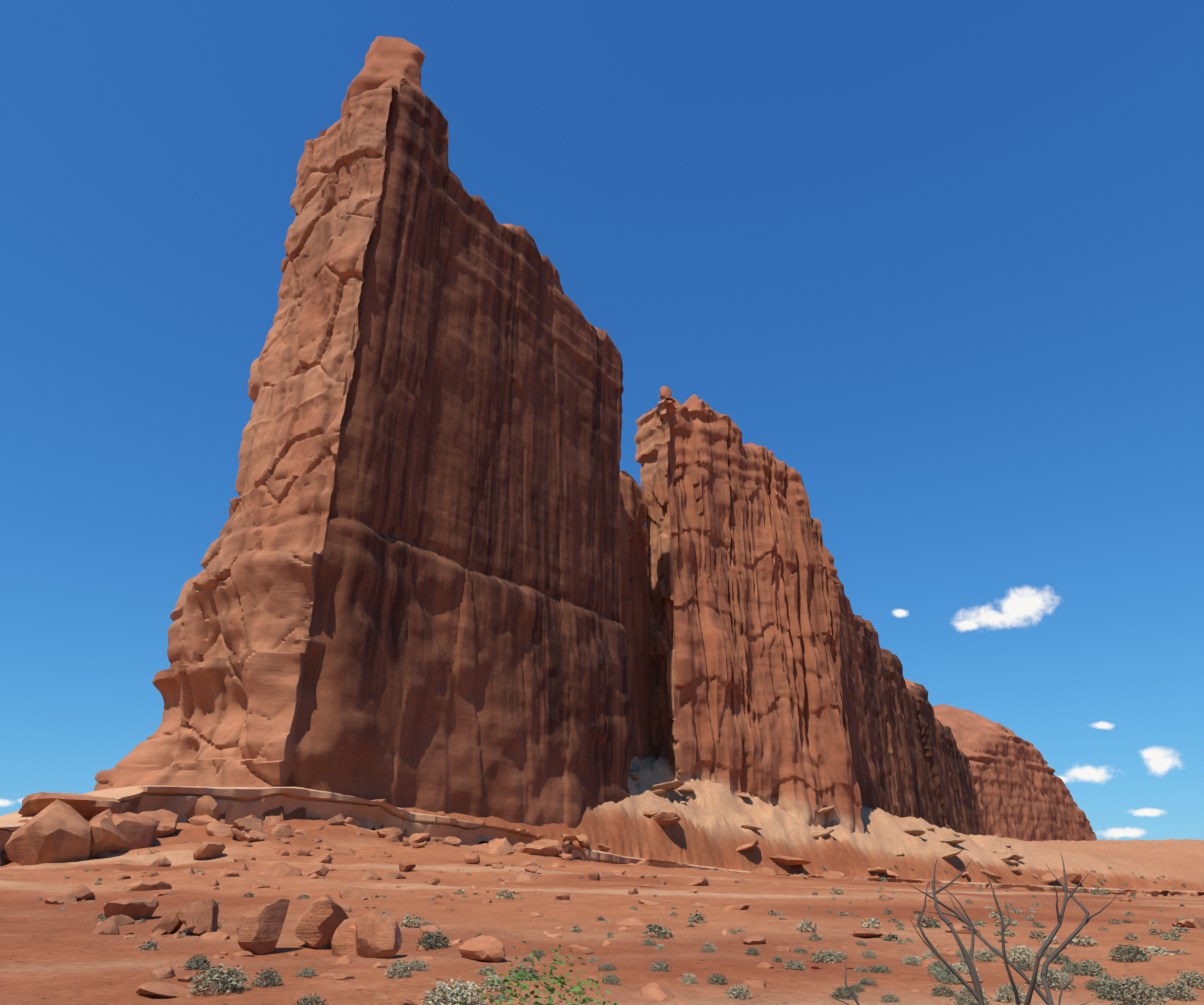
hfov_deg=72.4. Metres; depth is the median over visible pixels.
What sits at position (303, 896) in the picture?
shrub
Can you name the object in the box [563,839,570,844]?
rock
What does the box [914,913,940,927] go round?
shrub
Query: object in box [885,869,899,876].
apron block
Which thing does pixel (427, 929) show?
rock
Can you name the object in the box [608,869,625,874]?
rock
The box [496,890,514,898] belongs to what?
shrub
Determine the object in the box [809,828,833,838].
apron block
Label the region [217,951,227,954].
rock
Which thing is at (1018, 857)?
apron block
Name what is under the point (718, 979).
shrub
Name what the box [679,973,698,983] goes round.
shrub
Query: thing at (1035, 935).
shrub
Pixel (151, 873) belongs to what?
rock
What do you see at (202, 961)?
shrub
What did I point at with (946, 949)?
rock
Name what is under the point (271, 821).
talus block
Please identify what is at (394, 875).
rock
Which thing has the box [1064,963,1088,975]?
shrub
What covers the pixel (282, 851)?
rock
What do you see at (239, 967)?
rock
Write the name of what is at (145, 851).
talus block
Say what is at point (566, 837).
rock
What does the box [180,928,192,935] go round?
shrub
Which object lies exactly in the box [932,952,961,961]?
rock
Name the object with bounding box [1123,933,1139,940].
shrub
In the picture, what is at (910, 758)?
rock fin
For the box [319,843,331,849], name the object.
rock
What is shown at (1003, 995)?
shrub
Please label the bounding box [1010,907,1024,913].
shrub
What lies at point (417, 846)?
talus block
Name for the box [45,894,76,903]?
rock
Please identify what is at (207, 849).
boulder
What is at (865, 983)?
shrub
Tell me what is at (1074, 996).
rock
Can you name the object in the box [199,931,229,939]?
rock
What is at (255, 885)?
rock
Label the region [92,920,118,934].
rock
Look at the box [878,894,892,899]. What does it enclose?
rock
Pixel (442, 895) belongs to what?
rock
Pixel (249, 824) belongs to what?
boulder
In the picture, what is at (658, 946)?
shrub
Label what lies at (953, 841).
apron block
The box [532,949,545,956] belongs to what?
shrub
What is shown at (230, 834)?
talus block
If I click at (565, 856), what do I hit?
talus block
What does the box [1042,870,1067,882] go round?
apron block
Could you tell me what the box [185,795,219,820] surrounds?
boulder
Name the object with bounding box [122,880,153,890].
rock
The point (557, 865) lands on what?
rock
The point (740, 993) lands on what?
shrub
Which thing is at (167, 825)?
boulder
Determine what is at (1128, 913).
shrub
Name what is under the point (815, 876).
talus block
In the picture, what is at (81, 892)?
boulder
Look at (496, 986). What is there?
shrub
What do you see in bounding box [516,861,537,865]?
rock
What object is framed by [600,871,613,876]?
rock
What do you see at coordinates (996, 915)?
shrub
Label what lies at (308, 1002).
shrub
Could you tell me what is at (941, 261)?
sky
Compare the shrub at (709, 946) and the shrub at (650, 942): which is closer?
the shrub at (709, 946)
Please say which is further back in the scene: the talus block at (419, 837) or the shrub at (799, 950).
the talus block at (419, 837)
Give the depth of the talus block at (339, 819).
93.19 m
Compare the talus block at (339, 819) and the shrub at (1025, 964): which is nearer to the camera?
the shrub at (1025, 964)
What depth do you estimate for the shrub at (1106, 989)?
11.87 m
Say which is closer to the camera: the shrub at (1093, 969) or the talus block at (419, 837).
the shrub at (1093, 969)
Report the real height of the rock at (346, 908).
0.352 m
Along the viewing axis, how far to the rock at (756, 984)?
12.66 m
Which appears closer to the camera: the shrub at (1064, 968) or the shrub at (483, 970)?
the shrub at (483, 970)
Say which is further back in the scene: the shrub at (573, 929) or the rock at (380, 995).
the shrub at (573, 929)
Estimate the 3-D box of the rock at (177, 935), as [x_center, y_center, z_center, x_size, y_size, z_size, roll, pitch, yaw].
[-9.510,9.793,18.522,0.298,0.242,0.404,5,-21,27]
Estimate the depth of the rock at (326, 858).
66.46 m
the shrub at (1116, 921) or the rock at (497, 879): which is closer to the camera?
the shrub at (1116, 921)
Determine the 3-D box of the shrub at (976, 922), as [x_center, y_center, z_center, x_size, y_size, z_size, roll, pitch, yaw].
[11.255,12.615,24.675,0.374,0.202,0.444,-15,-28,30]
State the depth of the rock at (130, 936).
18.30 m
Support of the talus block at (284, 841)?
on the terrain
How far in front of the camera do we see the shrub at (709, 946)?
17.02 m
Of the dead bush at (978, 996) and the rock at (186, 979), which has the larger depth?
the rock at (186, 979)
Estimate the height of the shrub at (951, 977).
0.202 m
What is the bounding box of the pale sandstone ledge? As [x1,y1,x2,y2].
[0,785,1203,896]
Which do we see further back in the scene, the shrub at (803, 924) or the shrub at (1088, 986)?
the shrub at (803, 924)
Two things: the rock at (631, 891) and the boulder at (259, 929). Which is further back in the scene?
the rock at (631, 891)
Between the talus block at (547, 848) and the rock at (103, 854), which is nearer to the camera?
the rock at (103, 854)
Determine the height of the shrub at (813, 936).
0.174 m
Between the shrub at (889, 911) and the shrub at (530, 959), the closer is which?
the shrub at (530, 959)
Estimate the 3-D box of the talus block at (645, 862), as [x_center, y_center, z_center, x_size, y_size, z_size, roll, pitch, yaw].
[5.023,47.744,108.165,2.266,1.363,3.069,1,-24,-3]
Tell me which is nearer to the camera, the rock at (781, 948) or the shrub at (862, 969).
the shrub at (862, 969)
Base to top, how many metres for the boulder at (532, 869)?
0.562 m
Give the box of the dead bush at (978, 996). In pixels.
[830,852,1117,1004]
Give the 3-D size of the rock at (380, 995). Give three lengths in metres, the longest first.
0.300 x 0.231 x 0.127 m
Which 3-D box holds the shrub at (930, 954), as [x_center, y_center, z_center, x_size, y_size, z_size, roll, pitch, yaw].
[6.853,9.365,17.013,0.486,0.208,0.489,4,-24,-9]
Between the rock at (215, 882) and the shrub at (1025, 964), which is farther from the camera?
the rock at (215, 882)
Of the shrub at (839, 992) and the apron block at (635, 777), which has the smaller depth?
the shrub at (839, 992)
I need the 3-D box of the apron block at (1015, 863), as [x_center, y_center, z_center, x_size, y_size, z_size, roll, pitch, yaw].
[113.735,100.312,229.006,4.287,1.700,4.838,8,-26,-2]
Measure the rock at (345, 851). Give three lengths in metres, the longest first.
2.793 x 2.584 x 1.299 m
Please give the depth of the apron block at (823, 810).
195.21 m
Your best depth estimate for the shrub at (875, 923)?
22.98 m
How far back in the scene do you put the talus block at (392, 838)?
87.84 m
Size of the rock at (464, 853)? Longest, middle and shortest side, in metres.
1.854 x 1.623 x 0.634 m
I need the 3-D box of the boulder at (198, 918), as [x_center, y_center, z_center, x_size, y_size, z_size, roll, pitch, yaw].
[-9.470,9.703,19.253,0.922,0.779,0.956,-1,-24,2]
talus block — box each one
[137,848,152,854]
[151,837,160,846]
[188,815,220,825]
[226,831,235,837]
[229,828,269,840]
[242,842,252,846]
[245,833,264,841]
[263,816,280,825]
[278,838,289,843]
[295,829,307,834]
[327,813,344,824]
[344,817,359,826]
[377,827,403,840]
[383,834,398,841]
[406,833,430,842]
[412,844,424,847]
[426,837,436,841]
[429,837,445,841]
[442,839,458,846]
[445,836,460,843]
[488,837,513,854]
[513,844,523,852]
[519,839,562,857]
[559,853,572,860]
[634,860,649,865]
[749,867,775,874]
[806,875,823,877]
[821,870,846,878]
[852,876,868,880]
[919,879,943,884]
[1010,887,1028,890]
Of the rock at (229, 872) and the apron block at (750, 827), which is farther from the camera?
the apron block at (750, 827)
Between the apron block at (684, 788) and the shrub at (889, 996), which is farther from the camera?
the apron block at (684, 788)
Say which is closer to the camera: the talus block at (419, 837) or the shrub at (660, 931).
the shrub at (660, 931)
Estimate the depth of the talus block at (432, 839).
95.14 m
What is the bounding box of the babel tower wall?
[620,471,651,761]
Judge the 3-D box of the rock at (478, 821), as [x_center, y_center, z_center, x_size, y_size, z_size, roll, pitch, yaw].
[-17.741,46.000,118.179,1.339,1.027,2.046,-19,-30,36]
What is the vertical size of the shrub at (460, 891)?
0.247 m
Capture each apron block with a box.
[628,775,640,780]
[643,810,657,815]
[648,781,683,790]
[650,789,666,795]
[654,812,680,825]
[676,784,694,792]
[736,840,758,850]
[737,792,750,797]
[741,825,761,829]
[768,855,810,865]
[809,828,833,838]
[815,805,836,813]
[867,866,886,872]
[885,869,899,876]
[902,829,924,835]
[940,839,966,844]
[941,849,961,858]
[979,869,1001,879]
[989,848,1012,851]
[991,848,1017,855]
[997,852,1011,859]
[1002,859,1012,864]
[1007,859,1018,865]
[1009,855,1023,859]
[1010,867,1021,873]
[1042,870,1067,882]
[1066,872,1081,882]
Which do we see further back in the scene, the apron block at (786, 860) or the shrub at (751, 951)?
the apron block at (786, 860)
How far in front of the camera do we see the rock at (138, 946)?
16.70 m
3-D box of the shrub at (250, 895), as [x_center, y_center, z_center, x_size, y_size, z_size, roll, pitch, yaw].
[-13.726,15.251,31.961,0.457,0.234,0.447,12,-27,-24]
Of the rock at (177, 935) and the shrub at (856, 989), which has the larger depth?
the rock at (177, 935)
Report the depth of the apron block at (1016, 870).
221.81 m
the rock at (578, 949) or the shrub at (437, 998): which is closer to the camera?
the shrub at (437, 998)
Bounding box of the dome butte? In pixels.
[933,704,1096,840]
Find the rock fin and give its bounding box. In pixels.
[836,575,983,835]
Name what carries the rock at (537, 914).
on the terrain
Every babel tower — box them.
[94,75,632,827]
[634,394,863,833]
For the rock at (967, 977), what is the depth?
13.21 m
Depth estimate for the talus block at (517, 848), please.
98.62 m
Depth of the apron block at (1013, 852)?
232.74 m
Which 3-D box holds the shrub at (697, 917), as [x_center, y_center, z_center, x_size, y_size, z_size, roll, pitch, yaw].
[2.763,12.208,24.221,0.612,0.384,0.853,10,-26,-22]
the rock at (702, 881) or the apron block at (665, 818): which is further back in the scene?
the apron block at (665, 818)
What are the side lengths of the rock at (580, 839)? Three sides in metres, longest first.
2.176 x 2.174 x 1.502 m
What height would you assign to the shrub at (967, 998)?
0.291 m
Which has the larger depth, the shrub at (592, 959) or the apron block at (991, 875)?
the apron block at (991, 875)
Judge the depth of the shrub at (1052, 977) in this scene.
12.89 m
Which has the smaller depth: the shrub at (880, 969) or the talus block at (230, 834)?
the shrub at (880, 969)
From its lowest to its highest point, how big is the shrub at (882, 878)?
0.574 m
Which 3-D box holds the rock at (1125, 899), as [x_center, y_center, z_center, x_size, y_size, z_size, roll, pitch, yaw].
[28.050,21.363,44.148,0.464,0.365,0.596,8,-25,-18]
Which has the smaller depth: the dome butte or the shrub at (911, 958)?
the shrub at (911, 958)
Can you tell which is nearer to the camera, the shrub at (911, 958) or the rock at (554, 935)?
the shrub at (911, 958)
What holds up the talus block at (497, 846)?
on the terrain
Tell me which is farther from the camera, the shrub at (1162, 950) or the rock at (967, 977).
the shrub at (1162, 950)
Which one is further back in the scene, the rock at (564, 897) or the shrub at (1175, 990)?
the rock at (564, 897)
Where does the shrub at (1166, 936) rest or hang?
on the terrain
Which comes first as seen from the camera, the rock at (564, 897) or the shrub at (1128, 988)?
the shrub at (1128, 988)
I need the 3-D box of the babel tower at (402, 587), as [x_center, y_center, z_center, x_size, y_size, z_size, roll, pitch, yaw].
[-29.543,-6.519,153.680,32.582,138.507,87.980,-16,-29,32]
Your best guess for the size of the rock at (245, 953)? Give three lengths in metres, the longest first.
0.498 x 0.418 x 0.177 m
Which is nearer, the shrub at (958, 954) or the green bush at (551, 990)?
the green bush at (551, 990)
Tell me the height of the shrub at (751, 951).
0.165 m
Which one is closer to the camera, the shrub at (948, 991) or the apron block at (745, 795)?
the shrub at (948, 991)
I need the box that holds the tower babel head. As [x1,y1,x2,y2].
[341,36,424,119]
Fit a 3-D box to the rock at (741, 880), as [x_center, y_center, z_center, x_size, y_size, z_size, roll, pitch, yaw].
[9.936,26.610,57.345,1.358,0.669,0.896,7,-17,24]
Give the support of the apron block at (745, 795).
on the terrain
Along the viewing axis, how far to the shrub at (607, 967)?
14.54 m
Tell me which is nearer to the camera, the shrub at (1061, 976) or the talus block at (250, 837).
the shrub at (1061, 976)
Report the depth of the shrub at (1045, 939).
19.89 m
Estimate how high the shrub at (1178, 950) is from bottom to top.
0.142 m
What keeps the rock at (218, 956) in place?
on the terrain
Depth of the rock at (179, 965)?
13.97 m
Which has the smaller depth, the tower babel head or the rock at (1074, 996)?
the rock at (1074, 996)
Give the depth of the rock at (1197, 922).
23.61 m
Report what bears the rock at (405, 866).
on the terrain
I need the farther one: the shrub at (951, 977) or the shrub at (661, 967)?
the shrub at (661, 967)
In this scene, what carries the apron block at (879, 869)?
on the terrain
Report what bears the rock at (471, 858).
on the terrain
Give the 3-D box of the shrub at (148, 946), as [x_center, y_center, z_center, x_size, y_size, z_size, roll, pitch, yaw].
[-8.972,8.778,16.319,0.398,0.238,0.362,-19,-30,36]
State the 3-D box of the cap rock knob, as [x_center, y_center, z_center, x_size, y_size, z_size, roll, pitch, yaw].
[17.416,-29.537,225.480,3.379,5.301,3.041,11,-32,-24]
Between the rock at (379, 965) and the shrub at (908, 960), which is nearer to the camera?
the rock at (379, 965)
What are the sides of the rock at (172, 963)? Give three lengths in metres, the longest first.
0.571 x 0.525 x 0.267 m
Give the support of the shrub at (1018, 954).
on the terrain
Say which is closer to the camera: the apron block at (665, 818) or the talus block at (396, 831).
the talus block at (396, 831)
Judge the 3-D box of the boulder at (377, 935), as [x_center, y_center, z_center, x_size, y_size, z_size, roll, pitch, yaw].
[-4.373,8.566,16.101,0.916,1.081,0.638,-4,-24,8]
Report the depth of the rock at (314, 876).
47.75 m
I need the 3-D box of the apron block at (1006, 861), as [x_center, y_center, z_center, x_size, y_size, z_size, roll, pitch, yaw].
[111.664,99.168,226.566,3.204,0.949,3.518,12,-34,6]
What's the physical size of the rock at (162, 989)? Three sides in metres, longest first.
0.863 x 0.602 x 0.219 m
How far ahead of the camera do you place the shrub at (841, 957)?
16.58 m
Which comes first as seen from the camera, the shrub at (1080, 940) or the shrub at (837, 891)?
the shrub at (1080, 940)
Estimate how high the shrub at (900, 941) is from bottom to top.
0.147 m
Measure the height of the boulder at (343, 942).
1.024 m
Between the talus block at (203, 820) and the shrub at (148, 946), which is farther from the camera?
the talus block at (203, 820)
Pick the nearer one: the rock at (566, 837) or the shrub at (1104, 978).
the shrub at (1104, 978)
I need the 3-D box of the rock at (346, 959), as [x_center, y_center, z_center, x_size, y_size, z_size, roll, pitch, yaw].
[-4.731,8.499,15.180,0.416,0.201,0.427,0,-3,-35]
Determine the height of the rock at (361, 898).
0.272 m
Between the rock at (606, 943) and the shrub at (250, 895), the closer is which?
the rock at (606, 943)
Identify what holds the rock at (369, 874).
on the terrain
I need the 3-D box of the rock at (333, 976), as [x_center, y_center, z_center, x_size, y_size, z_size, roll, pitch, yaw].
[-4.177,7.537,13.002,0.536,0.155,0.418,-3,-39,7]
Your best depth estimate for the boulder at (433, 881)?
44.05 m
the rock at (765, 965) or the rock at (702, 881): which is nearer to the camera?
the rock at (765, 965)
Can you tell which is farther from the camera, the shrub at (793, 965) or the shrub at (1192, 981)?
the shrub at (793, 965)
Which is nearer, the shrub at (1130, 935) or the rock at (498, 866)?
the shrub at (1130, 935)
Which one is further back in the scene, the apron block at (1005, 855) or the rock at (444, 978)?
the apron block at (1005, 855)
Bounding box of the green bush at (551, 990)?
[461,941,618,1004]
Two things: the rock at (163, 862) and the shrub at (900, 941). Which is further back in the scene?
the rock at (163, 862)
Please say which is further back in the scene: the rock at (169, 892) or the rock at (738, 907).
the rock at (169, 892)
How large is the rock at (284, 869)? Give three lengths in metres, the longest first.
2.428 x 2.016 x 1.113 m
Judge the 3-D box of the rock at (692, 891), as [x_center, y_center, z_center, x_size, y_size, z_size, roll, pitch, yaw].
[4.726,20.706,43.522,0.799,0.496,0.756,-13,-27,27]
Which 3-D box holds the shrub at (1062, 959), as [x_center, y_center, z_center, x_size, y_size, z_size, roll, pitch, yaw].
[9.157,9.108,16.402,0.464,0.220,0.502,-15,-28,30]
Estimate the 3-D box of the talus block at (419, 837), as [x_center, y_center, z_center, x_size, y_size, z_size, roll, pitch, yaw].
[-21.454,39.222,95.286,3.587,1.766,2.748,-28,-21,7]
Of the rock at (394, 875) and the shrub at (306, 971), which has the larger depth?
the rock at (394, 875)
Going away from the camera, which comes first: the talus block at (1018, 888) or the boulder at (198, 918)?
the boulder at (198, 918)
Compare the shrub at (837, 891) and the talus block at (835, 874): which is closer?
the shrub at (837, 891)
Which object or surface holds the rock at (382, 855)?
on the terrain
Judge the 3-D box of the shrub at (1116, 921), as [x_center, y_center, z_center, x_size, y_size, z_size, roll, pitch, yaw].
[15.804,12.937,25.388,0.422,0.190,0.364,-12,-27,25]
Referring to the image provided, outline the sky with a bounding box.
[0,0,1203,840]
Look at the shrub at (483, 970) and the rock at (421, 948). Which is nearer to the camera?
the shrub at (483, 970)
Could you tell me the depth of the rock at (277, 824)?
88.23 m
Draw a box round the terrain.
[0,756,1203,1004]
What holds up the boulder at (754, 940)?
on the terrain
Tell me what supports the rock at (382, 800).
on the terrain
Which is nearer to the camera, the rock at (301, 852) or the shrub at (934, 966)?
the shrub at (934, 966)
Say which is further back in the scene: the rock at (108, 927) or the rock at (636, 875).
the rock at (636, 875)
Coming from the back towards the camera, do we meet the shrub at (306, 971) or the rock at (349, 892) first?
the rock at (349, 892)
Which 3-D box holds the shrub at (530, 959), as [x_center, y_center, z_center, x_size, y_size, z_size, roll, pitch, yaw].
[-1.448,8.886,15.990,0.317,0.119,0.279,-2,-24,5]
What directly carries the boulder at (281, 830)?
on the terrain
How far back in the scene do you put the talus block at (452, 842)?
91.48 m
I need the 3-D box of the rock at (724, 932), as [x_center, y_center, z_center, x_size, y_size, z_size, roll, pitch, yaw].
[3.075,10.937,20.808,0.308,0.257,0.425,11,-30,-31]
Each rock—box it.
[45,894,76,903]
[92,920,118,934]
[96,852,111,857]
[98,868,118,871]
[105,914,134,925]
[116,875,130,879]
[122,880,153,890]
[124,934,135,938]
[133,944,146,947]
[136,982,196,997]
[141,871,158,876]
[149,966,174,979]
[150,929,166,935]
[151,881,171,889]
[158,890,175,894]
[160,959,182,967]
[172,932,184,938]
[174,962,190,968]
[177,975,194,981]
[182,868,194,873]
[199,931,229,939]
[206,822,231,835]
[208,879,218,885]
[213,955,223,958]
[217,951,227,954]
[218,868,238,876]
[224,965,243,971]
[232,951,253,956]
[236,857,248,860]
[236,864,248,870]
[249,882,269,887]
[260,863,302,875]
[270,885,280,888]
[273,823,290,826]
[277,847,288,855]
[293,849,311,855]
[293,994,304,999]
[308,873,318,878]
[310,854,332,863]
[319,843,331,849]
[319,973,353,979]
[330,847,354,855]
[336,955,355,963]
[339,886,372,898]
[340,904,351,911]
[356,896,367,899]
[362,869,382,879]
[372,799,386,802]
[372,853,390,857]
[372,962,386,967]
[374,991,390,998]
[383,872,407,878]
[403,999,416,1004]
[417,945,427,950]
[418,956,435,960]
[420,925,442,933]
[434,811,444,815]
[435,892,448,897]
[436,976,449,980]
[443,907,454,910]
[461,851,474,854]
[474,819,484,823]
[481,899,491,903]
[485,861,501,865]
[491,864,504,868]
[493,877,502,881]
[504,871,537,881]
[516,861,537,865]
[529,911,543,916]
[546,934,561,937]
[551,862,564,867]
[555,894,569,899]
[561,835,577,840]
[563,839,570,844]
[568,945,593,953]
[576,834,586,843]
[580,836,589,848]
[597,843,610,850]
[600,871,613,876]
[603,940,612,945]
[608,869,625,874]
[615,917,646,925]
[617,926,626,930]
[627,874,644,877]
[628,888,638,894]
[638,899,659,904]
[639,884,653,887]
[640,982,673,1000]
[655,881,666,884]
[684,877,708,885]
[686,889,696,892]
[691,903,709,906]
[718,929,730,934]
[723,904,749,909]
[735,878,747,883]
[742,980,765,988]
[756,962,773,968]
[774,946,789,951]
[811,965,822,968]
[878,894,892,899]
[915,897,930,900]
[921,959,938,966]
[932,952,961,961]
[940,947,951,950]
[957,970,982,982]
[1047,945,1066,948]
[1069,995,1081,997]
[1119,897,1131,901]
[1172,917,1203,928]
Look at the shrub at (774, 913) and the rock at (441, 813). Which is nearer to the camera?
the shrub at (774, 913)
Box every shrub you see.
[93,913,107,920]
[137,938,159,950]
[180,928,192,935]
[181,954,211,969]
[187,964,253,996]
[242,892,253,897]
[251,967,283,987]
[293,992,326,1004]
[295,967,317,977]
[297,894,309,898]
[385,959,412,978]
[400,914,420,928]
[409,959,430,971]
[414,931,452,949]
[420,976,486,1004]
[438,988,472,1004]
[454,889,465,894]
[476,965,496,975]
[479,974,507,991]
[487,993,510,1001]
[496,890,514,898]
[509,965,540,981]
[521,957,533,961]
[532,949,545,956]
[571,924,582,932]
[587,957,598,961]
[597,963,619,970]
[601,973,623,985]
[605,932,613,937]
[640,923,673,938]
[642,938,657,945]
[649,960,671,972]
[653,944,665,949]
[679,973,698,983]
[688,910,707,923]
[698,941,715,952]
[706,973,727,985]
[724,984,754,999]
[745,947,759,955]
[768,910,778,915]
[773,956,782,962]
[782,960,806,970]
[793,947,808,953]
[796,918,818,932]
[806,934,823,940]
[807,948,844,962]
[829,952,850,959]
[829,985,859,999]
[830,888,842,894]
[837,911,848,915]
[850,984,865,992]
[853,966,868,972]
[854,977,876,985]
[855,941,866,945]
[861,918,882,928]
[861,950,877,958]
[867,965,890,973]
[878,876,886,881]
[880,992,901,1002]
[881,908,893,914]
[882,932,898,940]
[895,938,905,943]
[901,955,922,964]
[903,956,920,966]
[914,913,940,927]
[921,951,941,959]
[926,960,948,974]
[929,984,954,996]
[931,968,944,978]
[936,967,956,979]
[936,972,964,984]
[944,962,981,979]
[950,985,993,1004]
[953,948,975,958]
[973,920,981,925]
[973,949,996,961]
[988,912,1004,918]
[992,983,1031,1003]
[993,929,1015,936]
[994,917,1020,925]
[1001,943,1041,966]
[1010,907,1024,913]
[1014,959,1032,971]
[1023,915,1035,920]
[1024,966,1076,990]
[1028,930,1045,938]
[1032,921,1046,927]
[1037,935,1061,944]
[1045,946,1055,952]
[1052,953,1073,964]
[1054,969,1073,981]
[1060,966,1072,973]
[1062,961,1073,966]
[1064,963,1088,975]
[1070,934,1097,946]
[1074,959,1109,976]
[1082,978,1101,990]
[1090,888,1109,894]
[1091,981,1122,1000]
[1094,974,1121,985]
[1097,982,1129,1001]
[1106,944,1151,962]
[1107,919,1121,923]
[1111,974,1168,1004]
[1122,911,1134,915]
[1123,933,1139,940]
[1139,944,1172,955]
[1148,927,1164,934]
[1154,985,1167,995]
[1159,930,1182,941]
[1160,981,1198,1002]
[1169,925,1190,932]
[1172,949,1189,954]
[1172,971,1203,988]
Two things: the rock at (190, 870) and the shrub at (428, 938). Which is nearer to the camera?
the shrub at (428, 938)
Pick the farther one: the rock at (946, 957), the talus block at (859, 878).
the talus block at (859, 878)
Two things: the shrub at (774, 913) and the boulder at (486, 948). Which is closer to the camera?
the boulder at (486, 948)
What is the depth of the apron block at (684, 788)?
175.60 m
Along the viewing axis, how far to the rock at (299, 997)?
11.22 m
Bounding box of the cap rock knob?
[660,386,671,399]
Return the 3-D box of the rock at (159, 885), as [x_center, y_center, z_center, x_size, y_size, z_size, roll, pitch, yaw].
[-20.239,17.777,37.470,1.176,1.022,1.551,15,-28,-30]
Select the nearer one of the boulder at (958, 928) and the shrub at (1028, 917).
the boulder at (958, 928)
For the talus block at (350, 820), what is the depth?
96.44 m
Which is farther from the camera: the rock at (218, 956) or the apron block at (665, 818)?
the apron block at (665, 818)
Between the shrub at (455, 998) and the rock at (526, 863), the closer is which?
the shrub at (455, 998)
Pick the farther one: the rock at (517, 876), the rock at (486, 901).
the rock at (517, 876)
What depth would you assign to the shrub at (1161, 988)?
12.44 m
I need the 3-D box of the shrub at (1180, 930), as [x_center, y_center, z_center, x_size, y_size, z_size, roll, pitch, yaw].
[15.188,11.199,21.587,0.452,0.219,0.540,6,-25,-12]
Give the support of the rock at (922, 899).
on the terrain
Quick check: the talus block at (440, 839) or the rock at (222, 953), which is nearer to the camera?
the rock at (222, 953)
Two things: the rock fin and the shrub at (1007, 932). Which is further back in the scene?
the rock fin
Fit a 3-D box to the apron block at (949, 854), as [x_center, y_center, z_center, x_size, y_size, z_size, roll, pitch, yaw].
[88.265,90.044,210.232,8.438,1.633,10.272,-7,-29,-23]
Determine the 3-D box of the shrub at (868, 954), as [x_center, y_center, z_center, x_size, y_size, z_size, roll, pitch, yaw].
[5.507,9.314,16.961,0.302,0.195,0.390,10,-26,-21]
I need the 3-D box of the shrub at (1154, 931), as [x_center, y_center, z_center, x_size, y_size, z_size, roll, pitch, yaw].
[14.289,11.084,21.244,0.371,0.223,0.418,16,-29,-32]
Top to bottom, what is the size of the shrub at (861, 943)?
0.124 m
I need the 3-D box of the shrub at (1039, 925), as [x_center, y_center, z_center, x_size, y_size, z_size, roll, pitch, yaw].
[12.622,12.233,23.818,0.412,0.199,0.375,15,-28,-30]
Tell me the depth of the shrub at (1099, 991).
12.04 m
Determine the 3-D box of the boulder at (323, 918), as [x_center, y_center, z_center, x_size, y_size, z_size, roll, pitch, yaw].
[-5.912,9.329,18.018,1.551,1.191,1.988,-21,-57,23]
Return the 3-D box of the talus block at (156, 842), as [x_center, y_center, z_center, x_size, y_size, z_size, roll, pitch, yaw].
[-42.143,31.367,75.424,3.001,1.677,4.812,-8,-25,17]
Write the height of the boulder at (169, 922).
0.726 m
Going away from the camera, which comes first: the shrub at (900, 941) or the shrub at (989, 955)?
the shrub at (989, 955)
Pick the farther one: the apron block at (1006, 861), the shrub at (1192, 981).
the apron block at (1006, 861)
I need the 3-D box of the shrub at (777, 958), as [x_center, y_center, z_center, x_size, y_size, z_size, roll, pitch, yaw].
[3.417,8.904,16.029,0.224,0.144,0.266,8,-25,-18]
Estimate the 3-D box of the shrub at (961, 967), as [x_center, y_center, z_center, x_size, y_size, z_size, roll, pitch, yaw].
[5.925,7.748,13.585,0.661,0.295,0.747,5,-25,-12]
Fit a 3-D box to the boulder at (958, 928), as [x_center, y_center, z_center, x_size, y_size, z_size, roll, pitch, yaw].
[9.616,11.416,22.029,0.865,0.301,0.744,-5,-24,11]
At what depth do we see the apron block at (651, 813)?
152.52 m
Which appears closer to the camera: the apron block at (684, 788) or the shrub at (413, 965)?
the shrub at (413, 965)
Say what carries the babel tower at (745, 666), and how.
on the terrain
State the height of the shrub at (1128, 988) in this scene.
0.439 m
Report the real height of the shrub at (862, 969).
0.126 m
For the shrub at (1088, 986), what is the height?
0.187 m
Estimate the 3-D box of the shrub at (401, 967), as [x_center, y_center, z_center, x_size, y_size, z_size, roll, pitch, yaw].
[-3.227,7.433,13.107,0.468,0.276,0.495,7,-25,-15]
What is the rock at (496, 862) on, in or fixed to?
on the terrain
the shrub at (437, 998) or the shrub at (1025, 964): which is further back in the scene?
the shrub at (1025, 964)
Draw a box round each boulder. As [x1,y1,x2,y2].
[4,799,91,865]
[4,819,28,862]
[18,792,121,820]
[67,884,94,900]
[89,808,127,858]
[103,896,158,919]
[112,812,159,852]
[139,809,177,836]
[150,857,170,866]
[152,909,182,933]
[176,899,218,935]
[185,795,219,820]
[193,841,225,858]
[231,817,262,831]
[236,899,289,954]
[270,824,293,836]
[295,894,348,948]
[308,864,328,876]
[331,918,363,957]
[355,910,401,958]
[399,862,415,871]
[427,878,440,884]
[458,935,504,962]
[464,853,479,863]
[525,866,538,872]
[588,872,599,880]
[742,935,765,944]
[853,927,882,937]
[945,923,980,933]
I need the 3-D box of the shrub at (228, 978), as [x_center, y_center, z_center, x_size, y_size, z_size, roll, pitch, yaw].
[-5.521,6.863,11.873,0.919,0.409,0.956,-3,-24,7]
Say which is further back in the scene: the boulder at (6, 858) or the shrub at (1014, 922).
the boulder at (6, 858)
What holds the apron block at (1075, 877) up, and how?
on the terrain

